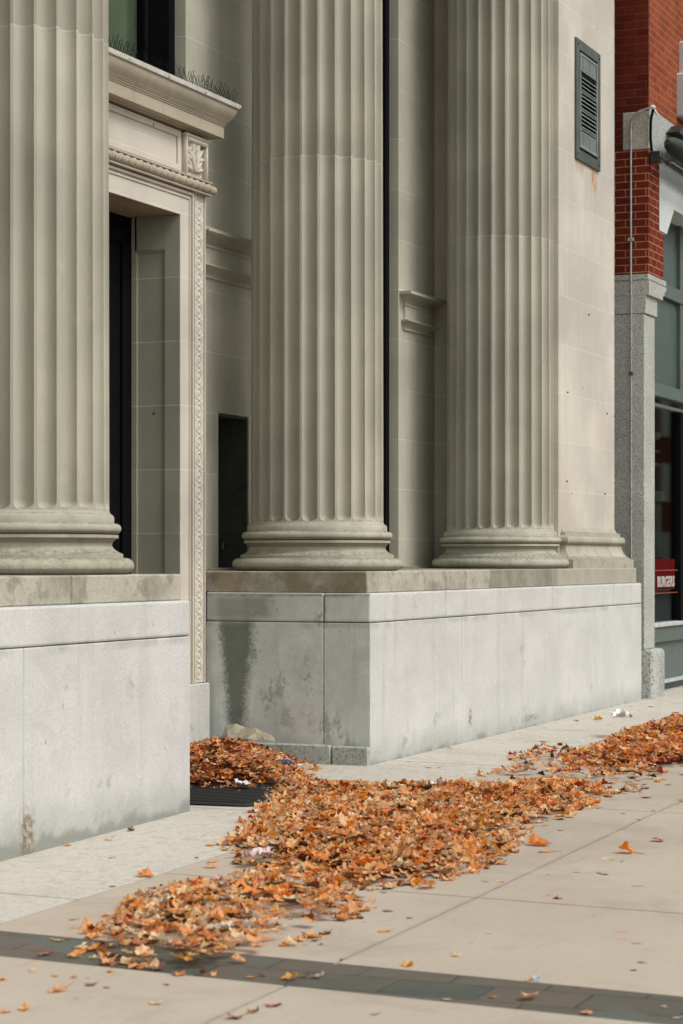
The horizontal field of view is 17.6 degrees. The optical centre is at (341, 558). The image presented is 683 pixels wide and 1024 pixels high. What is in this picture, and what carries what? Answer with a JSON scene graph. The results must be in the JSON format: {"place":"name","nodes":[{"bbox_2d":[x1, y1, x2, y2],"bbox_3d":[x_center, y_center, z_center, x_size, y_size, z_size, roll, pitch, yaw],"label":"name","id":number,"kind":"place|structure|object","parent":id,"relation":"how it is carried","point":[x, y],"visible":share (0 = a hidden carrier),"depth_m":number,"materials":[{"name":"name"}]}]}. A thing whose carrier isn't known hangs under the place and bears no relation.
{"place":"outdoors","nodes":[
{"label":"outdoors","id":0,"kind":"place"},
{"bbox_2d":[0,740,682,1023],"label":"sidewalk","id":1,"kind":"structure","parent":0,"point":[572,937],"depth_m":9.81,"materials":[{"name":"concrete"}]},
{"bbox_2d":[19,1002,28,1009],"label":"dry leaf","id":2,"kind":"object","parent":1,"relation":"on","point":[25,1006],"visible":1,"depth_m":8.28,"materials":[{"name":"plant"}]},
{"bbox_2d":[49,982,74,992],"bbox_3d":[-1.093,1.672,8.594,0.108,0.020,0.056,-13,10,-21],"label":"dry leaf","id":3,"kind":"object","parent":1,"relation":"on","point":[59,987],"visible":1,"depth_m":8.60,"materials":[{"name":"plant"}]},
{"bbox_2d":[87,930,103,937],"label":"dry leaf","id":4,"kind":"object","parent":1,"relation":"on","point":[92,934],"visible":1,"depth_m":9.76,"materials":[{"name":"plant"}]},
{"bbox_2d":[205,863,219,867],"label":"dry leaf","id":5,"kind":"object","parent":1,"relation":"on","point":[214,865],"visible":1,"depth_m":11.78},
{"bbox_2d":[228,1013,243,1018],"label":"dry leaf","id":6,"kind":"object","parent":1,"relation":"on","point":[233,1016],"visible":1,"depth_m":8.09,"materials":[{"name":"plant"}]},
{"bbox_2d":[244,1005,258,1014],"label":"dry leaf","id":7,"kind":"object","parent":1,"relation":"on","point":[252,1010],"visible":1,"depth_m":8.19,"materials":[{"name":"plant"}]},
{"bbox_2d":[249,941,264,946],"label":"dry leaf","id":8,"kind":"object","parent":1,"relation":"on","point":[261,944],"visible":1,"depth_m":9.36,"materials":[{"name":"plant"}]},
{"bbox_2d":[245,934,270,941],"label":"dry leaf","id":9,"kind":"object","parent":8,"relation":"on","point":[249,937],"visible":1,"depth_m":9.41,"materials":[{"name":"plant"}]},
{"bbox_2d":[262,1002,280,1007],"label":"dry leaf","id":10,"kind":"object","parent":1,"relation":"on","point":[272,1005],"visible":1,"depth_m":8.29,"materials":[{"name":"plant"}]},
{"bbox_2d":[282,935,299,944],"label":"dry leaf","id":11,"kind":"object","parent":1,"relation":"on","point":[289,939],"visible":1,"depth_m":9.55,"materials":[{"name":"plant"}]},
{"bbox_2d":[299,931,323,937],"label":"dry leaf","id":12,"kind":"object","parent":1,"relation":"on","point":[310,933],"visible":1,"depth_m":9.71,"materials":[{"name":"plant"}]},
{"bbox_2d":[0,932,682,1023],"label":"paver band","id":13,"kind":"object","parent":1,"relation":"in","point":[634,1007],"visible":0.67,"depth_m":8.77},
{"bbox_2d":[65,952,81,956],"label":"dry leaf","id":14,"kind":"object","parent":13,"relation":"on","point":[73,954],"visible":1,"depth_m":9.31,"materials":[{"name":"plant"}]},
{"bbox_2d":[74,942,86,948],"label":"dry leaf","id":15,"kind":"object","parent":13,"relation":"on","point":[83,946],"visible":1,"depth_m":9.52,"materials":[{"name":"plant"}]},
{"bbox_2d":[73,946,88,954],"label":"dry leaf","id":16,"kind":"object","parent":13,"relation":"on","point":[77,951],"visible":1,"depth_m":9.40,"materials":[{"name":"plant"}]},
{"bbox_2d":[80,942,100,949],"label":"dry leaf","id":17,"kind":"object","parent":13,"relation":"on","point":[93,946],"visible":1,"depth_m":9.46,"materials":[{"name":"plant"}]},
{"bbox_2d":[97,944,107,950],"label":"dry leaf","id":18,"kind":"object","parent":13,"relation":"on","point":[100,948],"visible":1,"depth_m":9.39,"materials":[{"name":"plant"}]},
{"bbox_2d":[100,956,116,965],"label":"dry leaf","id":19,"kind":"object","parent":13,"relation":"on","point":[112,963],"visible":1,"depth_m":9.15,"materials":[{"name":"plant"}]},
{"bbox_2d":[101,954,117,964],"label":"dry leaf","id":20,"kind":"object","parent":19,"relation":"on","point":[105,959],"visible":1,"depth_m":9.15,"materials":[{"name":"plant"}]},
{"bbox_2d":[103,952,122,958],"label":"dry leaf","id":21,"kind":"object","parent":13,"relation":"on","point":[112,955],"visible":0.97,"depth_m":9.23,"materials":[{"name":"plant"}]},
{"bbox_2d":[119,939,130,944],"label":"dry leaf","id":22,"kind":"object","parent":13,"relation":"on","point":[124,942],"visible":1,"depth_m":9.37,"materials":[{"name":"plant"}]},
{"bbox_2d":[120,962,146,968],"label":"dry leaf","id":23,"kind":"object","parent":13,"relation":"on","point":[138,966],"visible":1,"depth_m":9.07,"materials":[{"name":"plant"}]},
{"bbox_2d":[127,938,142,945],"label":"dry leaf","id":24,"kind":"object","parent":13,"relation":"on","point":[131,943],"visible":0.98,"depth_m":9.29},
{"bbox_2d":[132,937,152,945],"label":"dry leaf","id":25,"kind":"object","parent":13,"relation":"on","point":[136,942],"visible":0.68,"depth_m":9.31,"materials":[{"name":"plant"}]},
{"bbox_2d":[135,943,156,954],"bbox_3d":[-0.812,1.623,9.127,0.125,0.032,0.080,12,14,41],"label":"dry leaf","id":26,"kind":"object","parent":13,"relation":"on","point":[141,949],"visible":1,"depth_m":9.15,"materials":[{"name":"plant"}]},
{"bbox_2d":[142,933,154,937],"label":"dry leaf","id":27,"kind":"object","parent":13,"relation":"on","point":[145,935],"visible":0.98,"depth_m":9.34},
{"bbox_2d":[144,957,158,967],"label":"dry leaf","id":28,"kind":"object","parent":13,"relation":"on","point":[154,961],"visible":1,"depth_m":9.05,"materials":[{"name":"plant"}]},
{"bbox_2d":[147,939,159,943],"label":"dry leaf","id":29,"kind":"object","parent":13,"relation":"on","point":[153,941],"visible":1,"depth_m":9.33,"materials":[{"name":"plant"}]},
{"bbox_2d":[148,930,165,939],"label":"dry leaf","id":30,"kind":"object","parent":29,"relation":"on","point":[161,934],"visible":1,"depth_m":9.30,"materials":[{"name":"plant"}]},
{"bbox_2d":[157,940,168,945],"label":"dry leaf","id":31,"kind":"object","parent":13,"relation":"on","point":[162,942],"visible":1,"depth_m":9.26,"materials":[{"name":"plant"}]},
{"bbox_2d":[169,952,192,960],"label":"dry leaf","id":32,"kind":"object","parent":13,"relation":"on","point":[186,958],"visible":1,"depth_m":9.06,"materials":[{"name":"plant"}]},
{"bbox_2d":[176,938,194,948],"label":"dry leaf","id":33,"kind":"object","parent":13,"relation":"on","point":[179,946],"visible":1,"depth_m":9.15,"materials":[{"name":"plant"}]},
{"bbox_2d":[172,936,192,946],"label":"dry leaf","id":34,"kind":"object","parent":33,"relation":"on","point":[174,942],"visible":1,"depth_m":9.16,"materials":[{"name":"plant"}]},
{"bbox_2d":[177,941,199,946],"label":"dry leaf","id":35,"kind":"object","parent":33,"relation":"on","point":[195,944],"visible":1,"depth_m":9.12,"materials":[{"name":"plant"}]},
{"bbox_2d":[193,940,210,949],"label":"dry leaf","id":36,"kind":"object","parent":33,"relation":"on","point":[204,943],"visible":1,"depth_m":9.12,"materials":[{"name":"plant"}]},
{"bbox_2d":[199,949,212,954],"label":"dry leaf","id":37,"kind":"object","parent":13,"relation":"on","point":[208,952],"visible":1,"depth_m":9.06,"materials":[{"name":"plant"}]},
{"bbox_2d":[212,947,224,952],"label":"dry leaf","id":38,"kind":"object","parent":13,"relation":"on","point":[213,949],"visible":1,"depth_m":9.18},
{"bbox_2d":[214,943,226,948],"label":"dry leaf","id":39,"kind":"object","parent":13,"relation":"on","point":[221,945],"visible":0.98,"depth_m":9.25,"materials":[{"name":"plant"}]},
{"bbox_2d":[224,939,246,949],"bbox_3d":[-0.447,1.622,9.293,0.102,0.048,0.068,-3,10,-34],"label":"dry leaf","id":40,"kind":"object","parent":39,"relation":"on","point":[230,944],"visible":1,"depth_m":9.29,"materials":[{"name":"plant"}]},
{"bbox_2d":[231,952,247,961],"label":"dry leaf","id":41,"kind":"object","parent":13,"relation":"on","point":[236,956],"visible":1,"depth_m":9.17,"materials":[{"name":"plant"}]},
{"bbox_2d":[276,972,299,978],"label":"dry leaf","id":42,"kind":"object","parent":13,"relation":"on","point":[287,975],"visible":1,"depth_m":8.82,"materials":[{"name":"plant"}]},
{"bbox_2d":[311,971,323,976],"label":"dry leaf","id":43,"kind":"object","parent":13,"relation":"on","point":[318,974],"visible":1,"depth_m":8.85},
{"bbox_2d":[520,991,538,996],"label":"dry leaf","id":44,"kind":"object","parent":13,"relation":"on","point":[529,995],"visible":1,"depth_m":8.41,"materials":[{"name":"plant"}]},
{"bbox_2d":[581,1009,591,1013],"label":"dry leaf","id":45,"kind":"object","parent":13,"relation":"on","point":[588,1011],"visible":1,"depth_m":8.18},
{"label":"dry leaf","id":46,"kind":"object","parent":13,"relation":"on","visible":0},
{"bbox_2d":[188,934,197,940],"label":"dry leaf","id":47,"kind":"object","parent":46,"relation":"on","point":[194,936],"visible":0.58,"depth_m":9.29,"materials":[{"name":"plant"}]},
{"bbox_2d":[200,930,221,939],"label":"dry leaf","id":48,"kind":"object","parent":46,"relation":"on","point":[207,933],"visible":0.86,"depth_m":9.37,"materials":[{"name":"plant"}]},
{"label":"dry leaf","id":49,"kind":"object","parent":13,"relation":"on","visible":0},
{"label":"dry leaf","id":50,"kind":"object","parent":49,"relation":"on","visible":0},
{"bbox_2d":[150,926,163,932],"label":"dry leaf","id":51,"kind":"object","parent":50,"relation":"on","point":[159,928],"visible":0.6,"depth_m":9.53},
{"bbox_2d":[71,711,682,945],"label":"leaf litter","id":52,"kind":"object","parent":1,"relation":"on","point":[362,828],"visible":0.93,"depth_m":12.85,"materials":[{"name":"plant"}]},
{"bbox_2d":[106,930,124,940],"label":"dry leaf","id":53,"kind":"object","parent":52,"relation":"on","point":[122,934],"visible":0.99,"depth_m":9.54,"materials":[{"name":"plant"}]},
{"bbox_2d":[108,928,124,934],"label":"dry leaf","id":54,"kind":"object","parent":53,"relation":"on","point":[112,930],"visible":1,"depth_m":9.54,"materials":[{"name":"plant"}]},
{"bbox_2d":[116,913,131,922],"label":"dry leaf","id":55,"kind":"object","parent":52,"relation":"on","point":[127,915],"visible":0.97,"depth_m":9.79,"materials":[{"name":"plant"}]},
{"bbox_2d":[134,917,162,926],"bbox_3d":[-0.837,1.588,9.598,0.127,0.063,0.084,0,0,-24],"label":"dry leaf","id":56,"kind":"object","parent":52,"relation":"on","point":[149,921],"visible":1,"depth_m":9.60,"materials":[{"name":"plant"}]},
{"bbox_2d":[135,921,161,925],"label":"dry leaf","id":57,"kind":"object","parent":56,"relation":"on","point":[158,922],"visible":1,"depth_m":9.59,"materials":[{"name":"plant"}]},
{"bbox_2d":[167,903,188,913],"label":"dry leaf","id":58,"kind":"object","parent":52,"relation":"on","point":[169,908],"visible":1,"depth_m":9.82,"materials":[{"name":"plant"}]},
{"bbox_2d":[181,925,203,937],"bbox_3d":[-0.643,1.591,9.440,0.076,0.060,0.113,0,0,21],"label":"dry leaf","id":59,"kind":"object","parent":52,"relation":"on","point":[184,931],"visible":1,"depth_m":9.42,"materials":[{"name":"plant"}]},
{"bbox_2d":[188,916,196,922],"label":"dry leaf","id":60,"kind":"object","parent":52,"relation":"on","point":[194,918],"visible":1,"depth_m":9.66,"materials":[{"name":"plant"}]},
{"bbox_2d":[180,915,205,920],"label":"dry leaf","id":61,"kind":"object","parent":52,"relation":"on","point":[198,917],"visible":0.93,"depth_m":9.72,"materials":[{"name":"plant"}]},
{"bbox_2d":[190,907,201,915],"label":"dry leaf","id":62,"kind":"object","parent":52,"relation":"on","point":[196,911],"visible":1,"depth_m":9.74,"materials":[{"name":"plant"}]},
{"bbox_2d":[192,919,206,929],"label":"dry leaf","id":63,"kind":"object","parent":52,"relation":"on","point":[194,927],"visible":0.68,"depth_m":9.58,"materials":[{"name":"plant"}]},
{"bbox_2d":[195,917,207,922],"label":"dry leaf","id":64,"kind":"object","parent":52,"relation":"on","point":[200,920],"visible":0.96,"depth_m":9.69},
{"bbox_2d":[209,906,223,917],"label":"dry leaf","id":65,"kind":"object","parent":52,"relation":"on","point":[219,911],"visible":1,"depth_m":9.80,"materials":[{"name":"plant"}]},
{"bbox_2d":[207,920,233,928],"bbox_3d":[-0.521,1.568,9.420,0.090,0.027,0.125,-7,-5,-28],"label":"paper scrap","id":66,"kind":"object","parent":52,"relation":"on","point":[223,924],"visible":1,"depth_m":9.39,"materials":[{"name":"paper"}]},
{"bbox_2d":[215,917,238,922],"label":"dry leaf","id":67,"kind":"object","parent":52,"relation":"on","point":[223,920],"visible":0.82,"depth_m":9.76,"materials":[{"name":"plant"}]},
{"bbox_2d":[222,905,240,912],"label":"dry leaf","id":68,"kind":"object","parent":52,"relation":"on","point":[236,910],"visible":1,"depth_m":9.83,"materials":[{"name":"plant"}]},
{"bbox_2d":[229,927,245,937],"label":"dry leaf","id":69,"kind":"object","parent":52,"relation":"on","point":[237,934],"visible":1,"depth_m":9.46,"materials":[{"name":"plant"}]},
{"bbox_2d":[237,902,255,915],"bbox_3d":[-0.441,1.569,9.937,0.093,0.066,0.139,5,0,-26],"label":"dry leaf","id":70,"kind":"object","parent":52,"relation":"on","point":[249,908],"visible":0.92,"depth_m":9.90,"materials":[{"name":"plant"}]},
{"bbox_2d":[220,724,274,741],"bbox_3d":[-0.723,1.338,16.926,0.420,0.156,0.131,0,-12,-5],"label":"plastic sheet","id":71,"kind":"object","parent":52,"relation":"on","point":[253,733],"visible":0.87,"depth_m":16.93,"materials":[{"name":"beige"}]},
{"bbox_2d":[238,846,274,857],"bbox_3d":[-0.455,1.573,11.815,0.138,0.053,0.219,-11,-7,42],"label":"plastic wrapper","id":72,"kind":"object","parent":52,"relation":"on","point":[260,851],"visible":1,"depth_m":11.79,"materials":[{"name":"plastic"}]},
{"bbox_2d":[256,916,268,924],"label":"dry leaf","id":73,"kind":"object","parent":52,"relation":"on","point":[263,921],"visible":1,"depth_m":9.71,"materials":[{"name":"plant"}]},
{"bbox_2d":[254,922,280,929],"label":"dry leaf","id":74,"kind":"object","parent":52,"relation":"on","point":[272,925],"visible":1,"depth_m":9.70,"materials":[{"name":"plant"}]},
{"bbox_2d":[258,926,278,933],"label":"dry leaf","id":75,"kind":"object","parent":52,"relation":"on","point":[263,932],"visible":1,"depth_m":9.61,"materials":[{"name":"plant"}]},
{"bbox_2d":[267,909,281,918],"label":"dry leaf","id":76,"kind":"object","parent":52,"relation":"on","point":[275,914],"visible":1,"depth_m":9.93,"materials":[{"name":"plant"}]},
{"bbox_2d":[280,758,293,764],"bbox_3d":[-0.393,1.466,15.922,0.100,0.031,0.080,11,-30,-27],"label":"snack wrapper","id":77,"kind":"object","parent":52,"relation":"on","point":[285,761],"visible":1,"depth_m":15.91,"materials":[{"name":"plastic"}]},
{"bbox_2d":[426,779,445,784],"bbox_3d":[0.621,1.458,14.389,0.141,0.046,0.181,-10,-8,12],"label":"paper napkin","id":78,"kind":"object","parent":52,"relation":"on","point":[432,782],"visible":0.96,"depth_m":14.32,"materials":[{"name":"paper"}]},
{"label":"dry leaf","id":79,"kind":"object","parent":52,"relation":"on","visible":0},
{"bbox_2d":[247,928,274,933],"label":"dry leaf","id":80,"kind":"object","parent":79,"relation":"on","point":[261,930],"visible":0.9,"depth_m":9.60,"materials":[{"name":"plant"}]},
{"label":"dry leaf","id":81,"kind":"object","parent":52,"relation":"on","visible":0},
{"bbox_2d":[123,916,143,921],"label":"dry leaf","id":82,"kind":"object","parent":81,"relation":"on","point":[125,919],"visible":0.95,"depth_m":9.70,"materials":[{"name":"plant"}]},
{"label":"dry leaf","id":83,"kind":"object","parent":52,"relation":"on","visible":0},
{"bbox_2d":[124,925,145,931],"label":"dry leaf","id":84,"kind":"object","parent":83,"relation":"on","point":[128,929],"visible":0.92,"depth_m":9.56,"materials":[{"name":"plant"}]},
{"bbox_2d":[402,960,413,966],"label":"dry leaf","id":85,"kind":"object","parent":1,"relation":"on","point":[405,963],"visible":1,"depth_m":9.06,"materials":[{"name":"plant"}]},
{"bbox_2d":[419,878,436,886],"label":"dry leaf","id":86,"kind":"object","parent":1,"relation":"on","point":[426,882],"visible":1,"depth_m":11.04,"materials":[{"name":"plant"}]},
{"bbox_2d":[451,951,461,956],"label":"dry leaf","id":87,"kind":"object","parent":1,"relation":"on","point":[456,954],"visible":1,"depth_m":9.31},
{"bbox_2d":[533,974,540,980],"bbox_3d":[0.780,1.668,8.760,0.031,0.021,0.041,0,30,23],"label":"paper scrap","id":88,"kind":"object","parent":1,"relation":"on","point":[537,978],"visible":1,"depth_m":8.76,"materials":[{"name":"paper"}]},
{"bbox_2d":[527,832,552,845],"bbox_3d":[1.135,1.601,12.526,0.172,0.063,0.087,8,11,37],"label":"dry leaf","id":89,"kind":"object","parent":1,"relation":"on","point":[534,838],"visible":1,"depth_m":12.56,"materials":[{"name":"plant"}]},
{"bbox_2d":[540,849,555,851],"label":"dry leaf","id":90,"kind":"object","parent":1,"relation":"on","point":[551,850],"visible":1,"depth_m":12.32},
{"bbox_2d":[618,841,643,853],"bbox_3d":[1.615,1.609,12.207,0.159,0.060,0.104,25,0,15],"label":"dry leaf","id":91,"kind":"object","parent":1,"relation":"on","point":[626,846],"visible":1,"depth_m":12.19,"materials":[{"name":"plant"}]},
{"bbox_2d":[0,685,682,923],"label":"aggregate paving","id":92,"kind":"structure","parent":0,"point":[41,881],"depth_m":13.29,"materials":[{"name":"concrete"}]},
{"bbox_2d":[137,867,153,876],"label":"dry leaf","id":93,"kind":"object","parent":92,"relation":"on","point":[147,871],"visible":1,"depth_m":11.52,"materials":[{"name":"plant"}]},
{"bbox_2d":[190,780,281,805],"bbox_3d":[-0.895,1.602,15.141,1.100,0.016,1.300,0,0,19],"label":"rubber mat","id":94,"kind":"object","parent":92,"relation":"on","point":[246,795],"visible":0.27,"depth_m":14.97,"materials":[{"name":"rubber"}]},
{"bbox_2d":[234,778,250,784],"bbox_3d":[-0.687,1.549,15.282,0.120,0.033,0.180,6,-1,-7],"label":"paper scrap","id":95,"kind":"object","parent":94,"relation":"on","point":[236,781],"visible":1,"depth_m":15.24,"materials":[{"name":"paper"}]},
{"bbox_2d":[507,751,516,755],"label":"dry leaf","id":96,"kind":"object","parent":92,"relation":"on","point":[511,753],"visible":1,"depth_m":17.81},
{"bbox_2d":[609,708,630,717],"bbox_3d":[2.473,1.373,19.574,0.191,0.071,0.375,0,0,3],"label":"plastic bag","id":97,"kind":"object","parent":92,"relation":"on","point":[619,712],"visible":1,"depth_m":19.50,"materials":[{"name":"white plastic"}]},
{"label":"dry leaf","id":98,"kind":"object","parent":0,"visible":0},
{"bbox_2d":[120,956,143,962],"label":"dry leaf","id":99,"kind":"object","parent":98,"relation":"on","point":[123,959],"visible":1,"depth_m":9.17,"materials":[{"name":"plant"}]},
{"label":"dry leaf","id":100,"kind":"object","parent":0,"visible":0},
{"label":"dry leaf","id":101,"kind":"object","parent":100,"relation":"on","visible":0},
{"bbox_2d":[197,938,215,947],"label":"dry leaf","id":102,"kind":"object","parent":101,"relation":"on","point":[212,945],"visible":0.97,"depth_m":9.15,"materials":[{"name":"plant"}]},
{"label":"pavement bed","id":103,"kind":"structure","parent":0,"visible":0},
{"bbox_2d":[0,0,640,861],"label":"bank building","id":104,"kind":"structure","parent":103,"relation":"on","point":[306,380],"depth_m":17.66,"materials":[{"name":"stone"}]},
{"bbox_2d":[109,212,130,573],"bbox_3d":[-2.060,-0.642,16.329,0.144,4.285,2.318,0,0,23],"label":"door","id":105,"kind":"structure","parent":104,"relation":"in","point":[119,225],"depth_m":17.15,"materials":[{"name":"black metal"}]},
{"bbox_2d":[108,0,174,75],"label":"window","id":106,"kind":"structure","parent":104,"relation":"in","point":[149,24],"depth_m":17.61,"materials":[{"name":"black glass"}]},
{"bbox_2d":[382,0,388,551],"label":"window","id":107,"kind":"structure","parent":104,"relation":"in","point":[385,3],"depth_m":21.96,"materials":[{"name":"black glass"}]},
{"bbox_2d":[614,0,682,698],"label":"brick building","id":108,"kind":"structure","parent":103,"relation":"on","point":[648,281],"depth_m":24.77,"materials":[{"name":"brick"}]},
{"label":"dry leaf","id":109,"kind":"object","parent":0,"visible":0},
{"bbox_2d":[214,928,231,935],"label":"dry leaf","id":110,"kind":"object","parent":109,"relation":"on","point":[218,932],"visible":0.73,"depth_m":9.51,"materials":[{"name":"plant"}]},
{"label":"dry leaf","id":111,"kind":"object","parent":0,"visible":0},
{"bbox_2d":[230,923,243,931],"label":"dry leaf","id":112,"kind":"object","parent":111,"relation":"on","point":[241,927],"visible":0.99,"depth_m":9.55,"materials":[{"name":"plant"}]},
{"label":"dry leaf","id":113,"kind":"object","parent":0,"visible":0},
{"bbox_2d":[138,930,146,937],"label":"dry leaf","id":114,"kind":"object","parent":113,"relation":"on","point":[141,934],"visible":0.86,"depth_m":9.44,"materials":[{"name":"plant"}]},
{"label":"dry leaf","id":115,"kind":"object","parent":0,"visible":0},
{"bbox_2d":[172,920,185,930],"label":"dry leaf","id":116,"kind":"object","parent":115,"relation":"on","point":[184,926],"visible":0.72,"depth_m":9.53,"materials":[{"name":"plant"}]},
{"label":"dry leaf","id":117,"kind":"object","parent":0,"visible":0},
{"bbox_2d":[244,928,259,933],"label":"dry leaf","id":118,"kind":"object","parent":117,"relation":"on","point":[254,931],"visible":0.94,"depth_m":9.51,"materials":[{"name":"plant"}]}
]}

